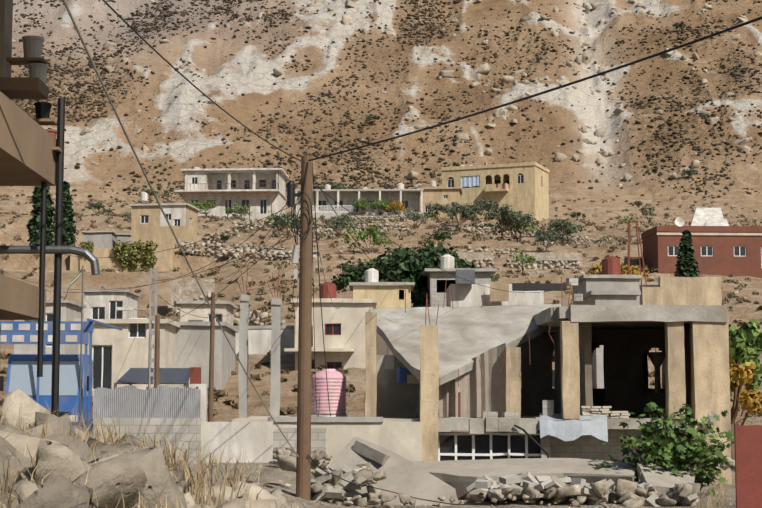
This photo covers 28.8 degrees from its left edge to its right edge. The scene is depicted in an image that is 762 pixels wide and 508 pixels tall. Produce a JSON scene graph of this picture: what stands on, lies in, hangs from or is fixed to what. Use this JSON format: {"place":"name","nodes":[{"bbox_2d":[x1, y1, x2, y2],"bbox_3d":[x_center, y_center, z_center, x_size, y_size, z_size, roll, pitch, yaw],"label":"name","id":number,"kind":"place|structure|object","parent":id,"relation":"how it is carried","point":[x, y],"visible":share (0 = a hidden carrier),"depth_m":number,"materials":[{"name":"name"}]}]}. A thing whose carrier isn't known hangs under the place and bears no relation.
{"place":"outdoors","nodes":[
{"label":"outdoors","id":0,"kind":"place"},
{"bbox_2d":[0,0,761,507],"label":"hillside","id":1,"kind":"structure","parent":0,"point":[248,68],"depth_m":301.64,"materials":[{"name":"soil"}]},
{"bbox_2d":[26,186,54,245],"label":"cypress tree","id":2,"kind":"object","parent":1,"relation":"on","point":[33,226],"visible":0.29,"depth_m":159.76,"materials":[{"name":"green plant"}]},
{"bbox_2d":[0,0,99,416],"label":"building","id":3,"kind":"structure","parent":1,"relation":"on","point":[31,151],"depth_m":15.37,"materials":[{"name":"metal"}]},
{"bbox_2d":[0,318,121,432],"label":"kiosk","id":4,"kind":"object","parent":1,"relation":"on","point":[22,374],"visible":0.42,"depth_m":44.48,"materials":[{"name":"blue"}]},
{"bbox_2d":[52,181,77,245],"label":"cypress tree","id":5,"kind":"object","parent":1,"relation":"on","point":[69,227],"visible":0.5,"depth_m":161.77,"materials":[{"name":"green plant"}]},
{"bbox_2d":[63,266,83,426],"bbox_3d":[-8.653,3.093,41.380,0.592,5.562,0.120,0,-6,-1],"label":"flag mast","id":6,"kind":"object","parent":1,"relation":"on","point":[75,279],"visible":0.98,"depth_m":41.47,"materials":[{"name":"metal"}]},
{"bbox_2d":[86,201,104,213],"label":"shrub","id":7,"kind":"object","parent":1,"relation":"on","point":[98,205],"visible":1,"depth_m":215.09,"materials":[{"name":"green plant"}]},
{"bbox_2d":[99,207,112,215],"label":"scrub bush","id":8,"kind":"object","parent":1,"relation":"on","point":[107,210],"visible":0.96,"depth_m":214.69,"materials":[{"name":"green plant"}]},
{"bbox_2d":[122,211,130,220],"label":"scrub bush","id":9,"kind":"object","parent":1,"relation":"on","point":[128,214],"visible":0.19,"depth_m":182.91,"materials":[{"name":"green plant"}]},
{"bbox_2d":[117,268,159,388],"bbox_3d":[-7.239,3.218,44.188,1.359,5.657,0.745,0,-6,-1],"label":"lattice pole","id":10,"kind":"object","parent":1,"relation":"on","point":[155,332],"visible":0.69,"depth_m":44.42,"materials":[{"name":"metal"}]},
{"bbox_2d":[138,187,158,203],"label":"olive tree","id":11,"kind":"object","parent":1,"relation":"on","point":[149,192],"visible":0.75,"depth_m":253.09,"materials":[{"name":"green plant"}]},
{"bbox_2d":[0,389,298,507],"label":"boulders","id":12,"kind":"object","parent":1,"relation":"on","point":[131,470],"visible":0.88,"depth_m":8.45,"materials":[{"name":"stone"}]},
{"bbox_2d":[0,398,304,507],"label":"dry grass","id":13,"kind":"structure","parent":1,"relation":"on","point":[185,475],"depth_m":11.13,"materials":[{"name":"plant"}]},
{"bbox_2d":[129,203,199,252],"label":"tan house","id":14,"kind":"structure","parent":1,"relation":"on","point":[149,223],"depth_m":158.96,"materials":[{"name":"paint"}]},
{"bbox_2d":[156,187,182,201],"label":"scrub bush","id":15,"kind":"object","parent":1,"relation":"on","point":[166,194],"visible":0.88,"depth_m":253.46,"materials":[{"name":"green plant"}]},
{"bbox_2d":[93,367,272,463],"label":"wall","id":16,"kind":"structure","parent":1,"relation":"on","point":[177,411],"depth_m":39.38,"materials":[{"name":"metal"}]},
{"bbox_2d":[167,291,215,315],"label":"rocks","id":17,"kind":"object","parent":1,"relation":"on","point":[173,309],"visible":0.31,"depth_m":117.33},
{"bbox_2d":[184,200,207,212],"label":"green tree","id":18,"kind":"object","parent":1,"relation":"on","point":[197,205],"visible":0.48,"depth_m":200.59,"materials":[{"name":"green plant"}]},
{"bbox_2d":[199,200,217,217],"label":"green tree","id":19,"kind":"object","parent":1,"relation":"on","point":[211,205],"visible":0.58,"depth_m":214.28,"materials":[{"name":"green plant"}]},
{"bbox_2d":[208,292,214,421],"bbox_3d":[-6.226,4.160,54.371,0.231,5.516,0.200,0,-6,-1],"label":"wooden pole","id":20,"kind":"object","parent":1,"relation":"on","point":[211,374],"visible":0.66,"depth_m":54.32,"materials":[{"name":"wood"}]},
{"bbox_2d":[220,234,228,243],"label":"scrub bush","id":21,"kind":"object","parent":1,"relation":"on","point":[224,238],"visible":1,"depth_m":163.99,"materials":[{"name":"green plant"}]},
{"bbox_2d":[74,298,376,395],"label":"houses","id":22,"kind":"structure","parent":1,"relation":"on","point":[117,354],"depth_m":69.45,"materials":[{"name":"white concrete"}]},
{"bbox_2d":[203,222,253,243],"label":"dry stone wall","id":23,"kind":"structure","parent":1,"relation":"on","point":[227,230],"depth_m":180.57,"materials":[{"name":"stone"}]},
{"bbox_2d":[175,238,284,258],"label":"dry stone wall","id":24,"kind":"structure","parent":1,"relation":"on","point":[197,250],"depth_m":151.51,"materials":[{"name":"stone"}]},
{"bbox_2d":[175,168,288,220],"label":"house","id":25,"kind":"structure","parent":1,"relation":"on","point":[260,192],"depth_m":218.86,"materials":[{"name":"paint"}]},
{"bbox_2d":[224,203,249,218],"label":"green tree","id":26,"kind":"object","parent":1,"relation":"on","point":[233,208],"visible":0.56,"depth_m":214.54,"materials":[{"name":"green plant"}]},
{"bbox_2d":[232,207,251,219],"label":"scrub bush","id":27,"kind":"object","parent":1,"relation":"on","point":[240,210],"visible":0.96,"depth_m":207.91,"materials":[{"name":"green plant"}]},
{"bbox_2d":[233,309,285,325],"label":"dry stone wall","id":28,"kind":"structure","parent":1,"relation":"on","point":[256,320],"depth_m":98.16,"materials":[{"name":"stone"}]},
{"bbox_2d":[218,247,315,260],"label":"dry stone wall","id":29,"kind":"structure","parent":1,"relation":"on","point":[247,252],"depth_m":149.92,"materials":[{"name":"stone"}]},
{"bbox_2d":[265,211,289,229],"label":"scrub bush","id":30,"kind":"object","parent":1,"relation":"on","point":[270,217],"visible":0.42,"depth_m":183.45,"materials":[{"name":"green plant"}]},
{"bbox_2d":[232,219,330,229],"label":"dry stone wall","id":31,"kind":"structure","parent":1,"relation":"on","point":[260,223],"depth_m":185.56,"materials":[{"name":"stone"}]},
{"bbox_2d":[272,214,292,230],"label":"scrub bush","id":32,"kind":"object","parent":1,"relation":"on","point":[279,220],"visible":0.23,"depth_m":181.25,"materials":[{"name":"green plant"}]},
{"bbox_2d":[271,213,299,236],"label":"scrub bush","id":33,"kind":"object","parent":1,"relation":"on","point":[282,219],"visible":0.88,"depth_m":169.51,"materials":[{"name":"green plant"}]},
{"bbox_2d":[3,215,581,312],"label":"stone walls","id":34,"kind":"structure","parent":1,"relation":"on","point":[179,289],"depth_m":149.97,"materials":[{"name":"stone"}]},
{"bbox_2d":[78,240,158,271],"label":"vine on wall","id":35,"kind":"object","parent":34,"relation":"attached to","point":[134,248],"visible":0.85,"depth_m":149.56,"materials":[{"name":"green plant"}]},
{"bbox_2d":[281,212,316,233],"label":"scrub bush","id":36,"kind":"object","parent":1,"relation":"on","point":[294,218],"visible":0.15,"depth_m":172.83,"materials":[{"name":"green plant"}]},
{"bbox_2d":[287,155,312,499],"bbox_3d":[-1.797,1.717,32.527,0.562,7.822,0.397,0,-6,-1],"label":"wooden utility pole","id":37,"kind":"object","parent":1,"relation":"on","point":[303,469],"visible":1,"depth_m":32.48,"materials":[{"name":"wood"}]},
{"bbox_2d":[313,231,323,241],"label":"scrub bush","id":38,"kind":"object","parent":1,"relation":"on","point":[320,235],"visible":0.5,"depth_m":164.57,"materials":[{"name":"green plant"}]},
{"bbox_2d":[293,228,352,237],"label":"dry stone wall","id":39,"kind":"structure","parent":1,"relation":"on","point":[330,230],"depth_m":171.87,"materials":[{"name":"stone"}]},
{"bbox_2d":[232,262,421,469],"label":"platform wall","id":40,"kind":"structure","parent":1,"relation":"on","point":[333,436],"depth_m":40.33,"materials":[{"name":"concrete"}]},
{"bbox_2d":[311,369,346,416],"bbox_3d":[-1.674,4.459,47.271,1.200,1.595,1.310,0,-6,-1],"label":"water tank","id":41,"kind":"object","parent":40,"relation":"on","point":[336,381],"visible":0.94,"depth_m":46.90,"materials":[{"name":"plastic"}]},
{"bbox_2d":[319,215,334,228],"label":"scrub bush","id":42,"kind":"object","parent":1,"relation":"on","point":[322,217],"visible":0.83,"depth_m":178.85,"materials":[{"name":"green plant"}]},
{"bbox_2d":[14,250,657,353],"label":"buildings","id":43,"kind":"structure","parent":1,"relation":"on","point":[104,305],"depth_m":92.75,"materials":[{"name":"beige concrete"}]},
{"bbox_2d":[320,182,354,188],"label":"shrub","id":44,"kind":"object","parent":1,"relation":"on","point":[334,185],"visible":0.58,"depth_m":249.25,"materials":[{"name":"green plant"}]},
{"bbox_2d":[330,213,351,234],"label":"scrub bush","id":45,"kind":"object","parent":1,"relation":"on","point":[344,216],"visible":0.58,"depth_m":173.41,"materials":[{"name":"green plant"}]},
{"bbox_2d":[328,216,358,237],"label":"scrub bush","id":46,"kind":"object","parent":1,"relation":"on","point":[348,220],"visible":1,"depth_m":168.36,"materials":[{"name":"green plant"}]},
{"bbox_2d":[331,256,380,292],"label":"broad tree","id":47,"kind":"object","parent":1,"relation":"on","point":[353,273],"visible":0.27,"depth_m":108.68,"materials":[{"name":"green plant"}]},
{"bbox_2d":[83,179,631,329],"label":"cables","id":48,"kind":"object","parent":1,"relation":"on","point":[320,258],"visible":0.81,"depth_m":43.71,"materials":[{"name":"rubber"}]},
{"bbox_2d":[294,189,423,218],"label":"building","id":49,"kind":"structure","parent":1,"relation":"on","point":[347,198],"depth_m":226.88,"materials":[{"name":"paint"}]},
{"bbox_2d":[352,198,371,215],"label":"green tree","id":50,"kind":"object","parent":1,"relation":"on","point":[361,204],"visible":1,"depth_m":223.08,"materials":[{"name":"green plant"}]},
{"bbox_2d":[341,220,394,253],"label":"scrub bush","id":51,"kind":"object","parent":1,"relation":"on","point":[362,235],"visible":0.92,"depth_m":153.99,"materials":[{"name":"green plant"}]},
{"bbox_2d":[331,222,404,228],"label":"dry stone wall","id":52,"kind":"structure","parent":1,"relation":"on","point":[396,225],"depth_m":190.02,"materials":[{"name":"stone"}]},
{"bbox_2d":[364,114,380,122],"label":"shrub","id":53,"kind":"object","parent":1,"relation":"on","point":[374,117],"visible":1,"depth_m":303.37,"materials":[{"name":"green plant"}]},
{"bbox_2d":[336,214,422,223],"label":"dry stone wall","id":54,"kind":"structure","parent":1,"relation":"on","point":[378,218],"depth_m":212.93,"materials":[{"name":"stone"}]},
{"bbox_2d":[0,194,761,416],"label":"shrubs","id":55,"kind":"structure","parent":1,"relation":"on","point":[260,375],"depth_m":151.16,"materials":[{"name":"green plant"}]},
{"bbox_2d":[370,200,391,215],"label":"green tree","id":56,"kind":"object","parent":1,"relation":"on","point":[380,203],"visible":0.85,"depth_m":222.90,"materials":[{"name":"green plant"}]},
{"bbox_2d":[353,227,409,234],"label":"dry stone wall","id":57,"kind":"structure","parent":1,"relation":"on","point":[389,229],"depth_m":177.94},
{"bbox_2d":[6,197,761,379],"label":"village slope rocks","id":58,"kind":"structure","parent":1,"relation":"on","point":[276,234],"depth_m":173.63,"materials":[{"name":"stone"}]},
{"bbox_2d":[10,0,761,198],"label":"hillside rocks","id":59,"kind":"structure","parent":1,"relation":"on","point":[585,58],"depth_m":320.11,"materials":[{"name":"stone"}]},
{"bbox_2d":[11,0,761,201],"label":"hillside shrubs","id":60,"kind":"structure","parent":1,"relation":"on","point":[146,30],"depth_m":314.98,"materials":[{"name":"green plant"}]},
{"bbox_2d":[352,267,428,307],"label":"broad tree","id":61,"kind":"object","parent":1,"relation":"on","point":[418,296],"visible":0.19,"depth_m":94.24,"materials":[{"name":"green plant"}]},
{"bbox_2d":[386,200,408,214],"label":"bush","id":62,"kind":"object","parent":1,"relation":"on","point":[395,204],"visible":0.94,"depth_m":222.42,"materials":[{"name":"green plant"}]},
{"bbox_2d":[399,210,430,226],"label":"tree","id":63,"kind":"object","parent":1,"relation":"on","point":[417,215],"visible":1,"depth_m":198.03,"materials":[{"name":"green plant"}]},
{"bbox_2d":[361,243,469,306],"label":"broad tree","id":64,"kind":"object","parent":1,"relation":"on","point":[406,262],"visible":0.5,"depth_m":95.90,"materials":[{"name":"green plant"}]},
{"bbox_2d":[140,167,728,297],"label":"roof clutter","id":65,"kind":"object","parent":1,"relation":"on","point":[701,217],"visible":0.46,"depth_m":92.81,"materials":[{"name":"metal"}]},
{"bbox_2d":[423,201,451,222],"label":"olive tree","id":66,"kind":"object","parent":1,"relation":"on","point":[437,208],"visible":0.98,"depth_m":205.61,"materials":[{"name":"green plant"}]},
{"bbox_2d":[417,187,462,220],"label":"house","id":67,"kind":"structure","parent":1,"relation":"on","point":[445,195],"depth_m":225.29,"materials":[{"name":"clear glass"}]},
{"bbox_2d":[424,229,455,248],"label":"tree","id":68,"kind":"object","parent":1,"relation":"on","point":[437,236],"visible":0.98,"depth_m":162.73,"materials":[{"name":"green plant"}]},
{"bbox_2d":[411,242,479,288],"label":"broad tree","id":69,"kind":"object","parent":1,"relation":"on","point":[456,258],"visible":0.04,"depth_m":98.28,"materials":[{"name":"green plant"}]},
{"bbox_2d":[447,200,472,232],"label":"olive tree","id":70,"kind":"object","parent":1,"relation":"on","point":[455,209],"visible":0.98,"depth_m":182.86,"materials":[{"name":"green plant"}]},
{"bbox_2d":[205,447,734,507],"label":"concrete rubble","id":71,"kind":"object","parent":1,"relation":"on","point":[628,493],"depth_m":33.23,"materials":[{"name":"concrete"}]},
{"bbox_2d":[249,464,716,507],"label":"rubble blocks","id":72,"kind":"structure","parent":71,"relation":"on","point":[340,487],"depth_m":33.28,"materials":[{"name":"stone"}]},
{"bbox_2d":[462,204,484,226],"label":"olive tree","id":73,"kind":"object","parent":1,"relation":"on","point":[475,209],"visible":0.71,"depth_m":184.63,"materials":[{"name":"green plant"}]},
{"bbox_2d":[459,258,494,267],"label":"dry stone wall","id":74,"kind":"structure","parent":1,"relation":"on","point":[482,265],"depth_m":150.17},
{"bbox_2d":[459,258,497,281],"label":"shrub","id":75,"kind":"object","parent":1,"relation":"on","point":[471,265],"depth_m":104.03,"materials":[{"name":"green plant"}]},
{"bbox_2d":[435,223,535,234],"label":"dry stone wall","id":76,"kind":"structure","parent":1,"relation":"on","point":[468,229],"depth_m":184.12,"materials":[{"name":"stone"}]},
{"bbox_2d":[478,223,493,228],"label":"scrub bush","id":77,"kind":"object","parent":1,"relation":"on","point":[489,225],"visible":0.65,"depth_m":196.65,"materials":[{"name":"green plant"}]},
{"bbox_2d":[471,199,507,220],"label":"olive tree","id":78,"kind":"object","parent":1,"relation":"on","point":[486,205],"visible":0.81,"depth_m":226.60,"materials":[{"name":"green plant"}]},
{"bbox_2d":[466,246,521,253],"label":"dry stone wall","id":79,"kind":"structure","parent":1,"relation":"on","point":[502,251],"depth_m":160.35,"materials":[{"name":"stone"}]},
{"bbox_2d":[349,268,641,387],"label":"houses","id":80,"kind":"structure","parent":1,"relation":"on","point":[607,290],"depth_m":83.79,"materials":[{"name":"concrete"}]},
{"bbox_2d":[441,162,549,221],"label":"yellow house arches","id":81,"kind":"structure","parent":1,"relation":"on","point":[523,187],"depth_m":236.85,"materials":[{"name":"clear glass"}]},
{"bbox_2d":[482,204,525,239],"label":"olive tree","id":82,"kind":"object","parent":1,"relation":"on","point":[507,215],"visible":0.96,"depth_m":172.76,"materials":[{"name":"green plant"}]},
{"bbox_2d":[328,436,695,505],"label":"collapsed slabs","id":83,"kind":"structure","parent":1,"relation":"on","point":[419,479],"depth_m":35.98,"materials":[{"name":"concrete"}]},
{"bbox_2d":[492,219,541,241],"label":"scrub bush","id":84,"kind":"object","parent":1,"relation":"on","point":[514,229],"visible":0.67,"depth_m":175.29,"materials":[{"name":"green plant"}]},
{"bbox_2d":[498,211,539,241],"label":"olive tree","id":85,"kind":"object","parent":1,"relation":"on","point":[528,217],"visible":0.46,"depth_m":174.06,"materials":[{"name":"green plant"}]},
{"bbox_2d":[509,248,535,273],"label":"tree","id":86,"kind":"object","parent":1,"relation":"on","point":[528,258],"visible":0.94,"depth_m":144.47,"materials":[{"name":"green plant"}]},
{"bbox_2d":[440,476,632,499],"bbox_3d":[3.075,5.729,36.502,6.049,0.550,2.700,0,-6,-1],"label":"slab shadow recess","id":87,"kind":"object","parent":1,"relation":"on","point":[460,486],"visible":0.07,"depth_m":35.65,"materials":[{"name":"concrete"}]},
{"bbox_2d":[506,258,583,269],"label":"dry stone wall","id":88,"kind":"structure","parent":1,"relation":"on","point":[563,263],"depth_m":150.27,"materials":[{"name":"stone"}]},
{"bbox_2d":[517,231,578,237],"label":"dry stone wall","id":89,"kind":"structure","parent":1,"relation":"on","point":[532,235],"depth_m":183.00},
{"bbox_2d":[365,276,731,483],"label":"ruined building","id":90,"kind":"structure","parent":1,"relation":"on","point":[443,372],"depth_m":42.52,"materials":[{"name":"beige concrete"}]},
{"bbox_2d":[532,227,565,251],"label":"olive tree","id":91,"kind":"object","parent":1,"relation":"on","point":[551,234],"visible":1,"depth_m":160.35,"materials":[{"name":"green plant"}]},
{"bbox_2d":[536,236,590,245],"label":"dry stone wall","id":92,"kind":"structure","parent":1,"relation":"on","point":[569,240],"depth_m":169.32,"materials":[{"name":"stone"}]},
{"bbox_2d":[544,217,585,245],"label":"olive tree","id":93,"kind":"object","parent":1,"relation":"on","point":[567,229],"visible":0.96,"depth_m":168.40,"materials":[{"name":"green plant"}]},
{"bbox_2d":[571,212,585,220],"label":"scrub bush","id":94,"kind":"object","parent":1,"relation":"on","point":[575,214],"visible":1,"depth_m":233.47,"materials":[{"name":"green plant"}]},
{"bbox_2d":[555,236,641,242],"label":"dry stone wall","id":95,"kind":"structure","parent":1,"relation":"on","point":[607,240],"depth_m":178.16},
{"bbox_2d":[581,262,651,281],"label":"autumn tree","id":96,"kind":"object","parent":1,"relation":"on","point":[633,271],"visible":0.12,"depth_m":111.64,"materials":[{"name":"yellow plant"}]},
{"bbox_2d":[618,216,636,229],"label":"scrub bush","id":97,"kind":"object","parent":1,"relation":"on","point":[627,221],"visible":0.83,"depth_m":195.90,"materials":[{"name":"green plant"}]},
{"bbox_2d":[631,200,641,206],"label":"scrub bush","id":98,"kind":"object","parent":1,"relation":"on","point":[638,203],"visible":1,"depth_m":255.67,"materials":[{"name":"green plant"}]},
{"bbox_2d":[627,221,655,359],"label":"metal tower frame","id":99,"kind":"object","parent":1,"relation":"on","point":[628,256],"visible":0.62,"depth_m":80.69,"materials":[{"name":"metal"}]},
{"bbox_2d":[640,205,656,219],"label":"scrub bush","id":100,"kind":"object","parent":1,"relation":"on","point":[645,212],"visible":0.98,"depth_m":234.02,"materials":[{"name":"green plant"}]},
{"bbox_2d":[591,402,734,495],"bbox_3d":[7.166,4.934,36.715,3.897,2.565,2.738,0,-6,-1],"label":"fig bush","id":101,"kind":"object","parent":1,"relation":"on","point":[662,445],"visible":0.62,"depth_m":36.66,"materials":[{"name":"green plant"}]},
{"bbox_2d":[672,21,685,31],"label":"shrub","id":102,"kind":"object","parent":1,"relation":"on","point":[677,25],"visible":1,"depth_m":336.76,"materials":[{"name":"green plant"}]},
{"bbox_2d":[673,230,701,276],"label":"cypress tree","id":103,"kind":"object","parent":1,"relation":"on","point":[686,265],"visible":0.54,"depth_m":118.08,"materials":[{"name":"green plant"}]},
{"bbox_2d":[681,168,697,179],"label":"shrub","id":104,"kind":"object","parent":1,"relation":"on","point":[691,172],"visible":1,"depth_m":273.18,"materials":[{"name":"green plant"}]},
{"bbox_2d":[641,226,761,277],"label":"red building","id":105,"kind":"structure","parent":1,"relation":"on","point":[735,251],"depth_m":151.03,"materials":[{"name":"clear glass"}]},
{"bbox_2d":[729,318,761,459],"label":"green tree","id":106,"kind":"object","parent":1,"relation":"on","point":[745,338],"visible":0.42,"depth_m":50.75,"materials":[{"name":"green plant"}]},
{"bbox_2d":[729,358,761,443],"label":"autumn tree","id":107,"kind":"object","parent":1,"relation":"on","point":[739,374],"visible":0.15,"depth_m":49.09,"materials":[{"name":"yellow plant"}]},
{"bbox_2d":[734,423,761,507],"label":"rusty red door","id":108,"kind":"structure","parent":1,"relation":"on","point":[748,461],"depth_m":29.42,"materials":[{"name":"metal"}]},
{"bbox_2d":[0,0,761,504],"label":"cables","id":109,"kind":"object","parent":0,"point":[320,188],"visible":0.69,"depth_m":25.60,"materials":[{"name":"rubber"}]},
{"bbox_2d":[91,433,735,507],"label":"dry grass","id":110,"kind":"structure","parent":0,"point":[709,499],"depth_m":36.15,"materials":[{"name":"plant"}]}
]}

